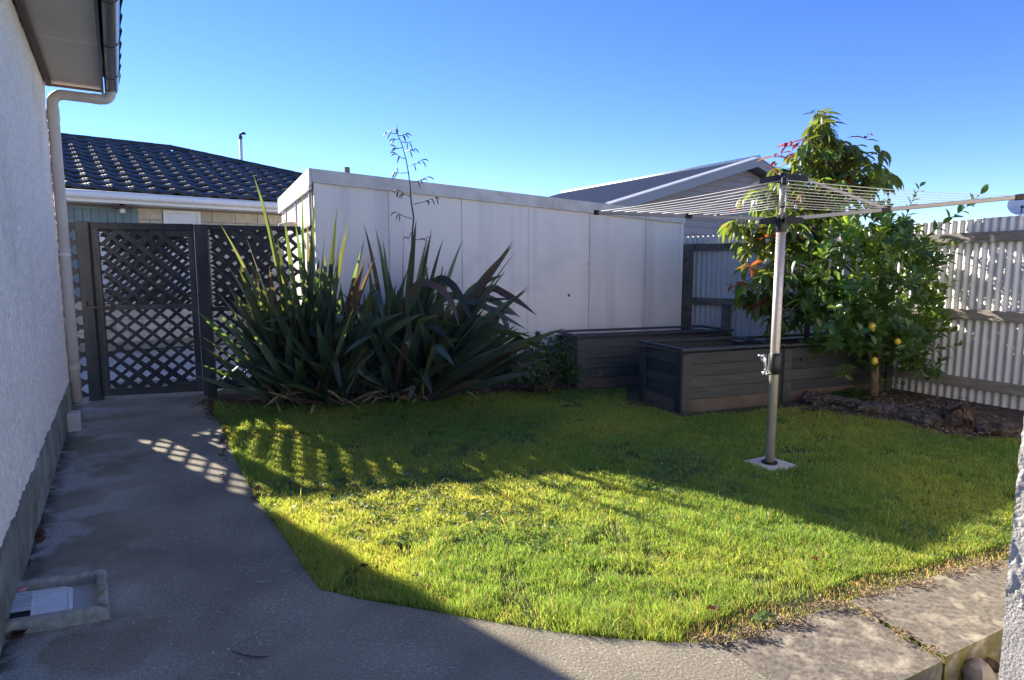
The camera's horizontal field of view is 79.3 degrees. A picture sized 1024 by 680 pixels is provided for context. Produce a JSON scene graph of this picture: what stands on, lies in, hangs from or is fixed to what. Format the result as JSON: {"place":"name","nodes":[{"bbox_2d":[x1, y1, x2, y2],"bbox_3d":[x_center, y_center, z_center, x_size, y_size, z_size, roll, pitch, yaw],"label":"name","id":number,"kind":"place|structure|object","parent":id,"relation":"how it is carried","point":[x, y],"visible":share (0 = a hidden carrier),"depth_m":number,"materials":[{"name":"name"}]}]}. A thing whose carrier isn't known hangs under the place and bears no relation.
{"place":"outdoors","nodes":[
{"label":"outdoors","id":0,"kind":"place"},
{"bbox_2d":[79,342,251,392],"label":"neighbour yard paving","id":1,"kind":"structure","parent":0,"point":[145,359],"depth_m":9.34,"materials":[{"name":"concrete"}]},
{"bbox_2d":[48,132,302,351],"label":"brick house","id":2,"kind":"structure","parent":1,"relation":"on","point":[110,180],"depth_m":11.00,"materials":[{"name":"beige"}]},
{"bbox_2d":[99,232,140,291],"bbox_3d":[-6.673,-1.369,10.363,0.730,1.130,0.060,-5,8,-38],"label":"window","id":3,"kind":"structure","parent":2,"relation":"in","point":[105,281],"depth_m":10.32,"materials":[{"name":"white glass"}]},
{"bbox_2d":[162,210,200,293],"bbox_3d":[-5.843,-1.560,11.007,0.595,1.460,0.060,-5,8,-38],"label":"window","id":4,"kind":"structure","parent":2,"relation":"in","point":[169,216],"depth_m":10.94,"materials":[{"name":"white paint"}]},
{"bbox_2d":[211,382,575,407],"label":"border soil","id":5,"kind":"structure","parent":0,"point":[245,397],"depth_m":6.95,"materials":[{"name":"brown soil"}]},
{"bbox_2d":[193,178,421,414],"bbox_3d":[-2.136,-0.459,6.490,2.168,2.377,2.513,-2,7,-15],"label":"flax","id":6,"kind":"object","parent":5,"relation":"on","point":[295,350],"visible":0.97,"depth_m":6.11,"materials":[{"name":"green plant"}]},
{"bbox_2d":[332,126,563,403],"bbox_3d":[-0.882,-0.708,6.368,2.852,2.958,1.828,0,7,0],"label":"flax","id":7,"kind":"object","parent":5,"relation":"on","point":[434,351],"visible":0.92,"depth_m":6.31,"materials":[{"name":"green plant"}]},
{"bbox_2d":[503,330,584,391],"bbox_3d":[0.343,0.241,7.015,0.989,0.717,0.569,0,7,0],"label":"shrub","id":8,"kind":"object","parent":5,"relation":"on","point":[547,383],"visible":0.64,"depth_m":6.97,"materials":[{"name":"green plant"}]},
{"bbox_2d":[0,377,1008,679],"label":"path","id":9,"kind":"structure","parent":0,"point":[150,509],"depth_m":2.48,"materials":[{"name":"concrete"}]},
{"bbox_2d":[4,569,109,636],"bbox_3d":[-1.929,1.094,2.561,0.534,0.076,0.381,-2,7,-20],"label":"gully trap","id":10,"kind":"object","parent":9,"relation":"on","point":[56,602],"visible":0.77,"depth_m":2.56,"materials":[{"name":"concrete"}]},
{"bbox_2d":[16,586,27,591],"bbox_3d":[-2.104,1.066,2.648,0.044,0.012,0.044,0,7,0],"label":"pink cap","id":11,"kind":"object","parent":10,"relation":"on","point":[21,589],"visible":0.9,"depth_m":2.64,"materials":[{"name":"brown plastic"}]},
{"bbox_2d":[0,0,122,653],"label":"house","id":12,"kind":"structure","parent":9,"relation":"on","point":[73,44],"depth_m":4.10,"materials":[{"name":"paint"}]},
{"bbox_2d":[65,410,81,432],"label":"concrete block","id":13,"kind":"structure","parent":9,"relation":"on","point":[73,421],"depth_m":5.29,"materials":[{"name":"grey concrete"}]},
{"bbox_2d":[56,221,301,400],"bbox_3d":[-3.710,-0.292,6.722,2.748,1.930,0.133,-2,7,-17],"label":"lattice fence","id":14,"kind":"object","parent":9,"relation":"on","point":[86,285],"visible":0.55,"depth_m":6.79,"materials":[{"name":"brown wood"}]},
{"bbox_2d":[83,222,202,395],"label":"lattice gate","id":15,"kind":"structure","parent":14,"relation":"attached to","point":[167,236],"depth_m":6.65,"materials":[{"name":"brown wood"}]},
{"bbox_2d":[231,650,268,657],"bbox_3d":[-0.956,1.142,2.241,0.155,0.008,0.019,1,7,13],"label":"twig","id":16,"kind":"object","parent":9,"relation":"on","point":[248,655],"visible":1,"depth_m":2.23,"materials":[{"name":"brown wood"}]},
{"bbox_2d":[103,477,455,674],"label":"path crumbs","id":17,"kind":"object","parent":9,"relation":"on","point":[260,642],"visible":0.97,"depth_m":2.32,"materials":[{"name":"concrete"}]},
{"bbox_2d":[685,555,1007,653],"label":"grass clippings","id":18,"kind":"object","parent":9,"relation":"on","point":[789,621],"depth_m":2.53,"materials":[{"name":"plant"}]},
{"bbox_2d":[961,657,995,679],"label":"stone","id":19,"kind":"object","parent":9,"relation":"on","point":[976,668],"visible":0.99,"depth_m":2.25,"materials":[{"name":"grey stone"}]},
{"bbox_2d":[984,657,999,672],"bbox_3d":[1.826,1.236,2.350,0.057,0.044,0.068,0,7,0],"label":"stone","id":20,"kind":"object","parent":9,"relation":"on","point":[993,664],"visible":0.59,"depth_m":2.33,"materials":[{"name":"brown stone"}]},
{"bbox_2d":[45,0,1023,226],"label":"sky","id":21,"kind":"structure","parent":0,"point":[547,98],"materials":[{"name":"blue"}]},
{"bbox_2d":[72,319,999,679],"bbox_3d":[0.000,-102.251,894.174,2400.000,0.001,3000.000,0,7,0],"label":"ground","id":22,"kind":"structure","parent":0,"point":[964,679],"depth_m":2.36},
{"bbox_2d":[549,155,861,292],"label":"gabled house","id":23,"kind":"structure","parent":22,"relation":"on","point":[699,181],"depth_m":17.17,"materials":[{"name":"grey metal"}]},
{"bbox_2d":[208,378,1020,642],"bbox_3d":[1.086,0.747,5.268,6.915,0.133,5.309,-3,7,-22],"label":"lawn grass","id":24,"kind":"structure","parent":0,"point":[258,456],"depth_m":3.73,"materials":[{"name":"green plant"}]},
{"bbox_2d":[5,384,656,636],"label":"leaf litter","id":25,"kind":"object","parent":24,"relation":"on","point":[22,632],"visible":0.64,"depth_m":6.19,"materials":[{"name":"brown plant"}]},
{"bbox_2d":[278,167,685,392],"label":"shed","id":26,"kind":"structure","parent":24,"relation":"on","point":[574,264],"depth_m":7.69,"materials":[{"name":"painted metal"},{"name":"white paint"},{"name":"zinc"}]},
{"bbox_2d":[284,230,310,304],"bbox_3d":[-2.800,-0.496,8.085,0.015,1.720,2.700,-3,7,-26],"label":"sliding door","id":27,"kind":"structure","parent":26,"relation":"in","point":[297,278],"depth_m":7.84,"materials":[{"name":"white paint"}]},
{"bbox_2d":[554,325,733,388],"bbox_3d":[1.684,0.196,7.871,2.220,0.654,0.660,-2,7,-19],"label":"raised bed","id":28,"kind":"object","parent":24,"relation":"on","point":[611,359],"visible":0.59,"depth_m":7.44,"materials":[{"name":"wood"}]},
{"bbox_2d":[638,336,784,413],"bbox_3d":[2.101,0.346,6.578,1.280,0.654,0.780,-3,7,-21],"label":"raised bed","id":29,"kind":"object","parent":24,"relation":"on","point":[673,377],"visible":0.88,"depth_m":6.27,"materials":[{"name":"wood"}]},
{"bbox_2d":[706,604,719,609],"bbox_3d":[0.812,1.080,2.491,0.060,0.018,0.030,0,7,0],"label":"fallen leaf","id":30,"kind":"object","parent":24,"relation":"on","point":[711,607],"visible":1,"depth_m":2.50,"materials":[{"name":"brown plant"}]},
{"bbox_2d":[681,231,834,347],"bbox_3d":[3.150,-0.512,8.631,2.355,1.928,0.162,6,9,40],"label":"iron fence","id":31,"kind":"object","parent":24,"relation":"on","point":[710,265],"visible":0.22,"depth_m":8.86,"materials":[{"name":"metal"}]},
{"bbox_2d":[744,456,797,470],"bbox_3d":[1.866,0.921,4.477,0.300,0.058,0.280,-4,7,-28],"label":"concrete pad","id":32,"kind":"object","parent":24,"relation":"on","point":[782,463],"visible":0.29,"depth_m":4.44,"materials":[{"name":"grey concrete"}]},
{"bbox_2d":[593,172,1023,464],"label":"rotary clothesline","id":33,"kind":"object","parent":32,"relation":"on","point":[781,220],"visible":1,"depth_m":4.26,"materials":[{"name":"metal"}]},
{"bbox_2d":[738,332,893,402],"bbox_3d":[3.482,0.289,7.138,1.660,0.640,0.780,-3,7,-21],"label":"raised bed","id":34,"kind":"object","parent":24,"relation":"on","point":[799,375],"visible":0.4,"depth_m":6.74,"materials":[{"name":"wood"}]},
{"bbox_2d":[717,108,903,342],"bbox_3d":[3.358,-1.266,6.901,2.369,2.824,1.547,0,7,0],"label":"avocado tree","id":35,"kind":"object","parent":34,"relation":"on","point":[829,159],"visible":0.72,"depth_m":6.70,"materials":[{"name":"green plant"}]},
{"bbox_2d":[783,388,1023,440],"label":"garden soil","id":36,"kind":"structure","parent":24,"relation":"on","point":[1005,413],"depth_m":6.16,"materials":[{"name":"brown soil"}]},
{"bbox_2d":[479,385,1016,442],"bbox_3d":[2.107,0.591,6.523,6.365,0.094,2.655,2,7,14],"label":"soil debris","id":37,"kind":"object","parent":36,"relation":"on","point":[861,408],"visible":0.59,"depth_m":5.84,"materials":[{"name":"soil"}]},
{"bbox_2d":[800,391,861,407],"bbox_3d":[3.266,0.628,6.293,0.607,0.144,0.201,6,9,44],"label":"log","id":38,"kind":"object","parent":36,"relation":"on","point":[809,396],"visible":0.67,"depth_m":6.28,"materials":[{"name":"brown wood"}]},
{"bbox_2d":[806,386,875,403],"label":"weeds","id":39,"kind":"object","parent":36,"relation":"on","point":[848,394],"visible":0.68,"depth_m":6.51,"materials":[{"name":"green plant"}]},
{"bbox_2d":[789,182,988,395],"bbox_3d":[3.900,-0.476,6.475,2.006,2.314,1.162,0,7,0],"label":"lemon tree","id":40,"kind":"object","parent":36,"relation":"on","point":[898,325],"visible":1,"depth_m":6.29,"materials":[{"name":"green plant"}]},
{"bbox_2d":[854,401,943,426],"bbox_3d":[3.595,0.687,5.752,0.257,0.162,0.755,-4,8,-32],"label":"log","id":41,"kind":"object","parent":36,"relation":"on","point":[928,418],"visible":0.76,"depth_m":5.67,"materials":[{"name":"brown wood"}]},
{"bbox_2d":[937,400,977,431],"bbox_3d":[3.936,0.706,5.424,0.254,0.356,0.352,0,7,0],"label":"stump","id":42,"kind":"object","parent":36,"relation":"on","point":[961,415],"visible":0.59,"depth_m":5.32,"materials":[{"name":"brown wood"}]},
{"bbox_2d":[974,421,1022,437],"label":"log","id":43,"kind":"object","parent":36,"relation":"on","point":[1008,429],"visible":0.82,"depth_m":5.17,"materials":[{"name":"wood"}]},
{"bbox_2d":[835,215,1023,410],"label":"iron fence","id":44,"kind":"object","parent":24,"relation":"on","point":[984,302],"visible":0.45,"depth_m":6.45,"materials":[{"name":"metal"}]},
{"bbox_2d":[998,421,1023,679],"bbox_3d":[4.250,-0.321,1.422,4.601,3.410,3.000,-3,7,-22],"label":"pillar","id":45,"kind":"structure","parent":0,"point":[1012,660],"depth_m":1.97,"materials":[{"name":"paint"}]},
{"bbox_2d":[1007,200,1023,214],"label":"satellite dish","id":46,"kind":"object","parent":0,"point":[1016,207],"visible":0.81,"depth_m":10.82,"materials":[{"name":"white paint"}]}
]}

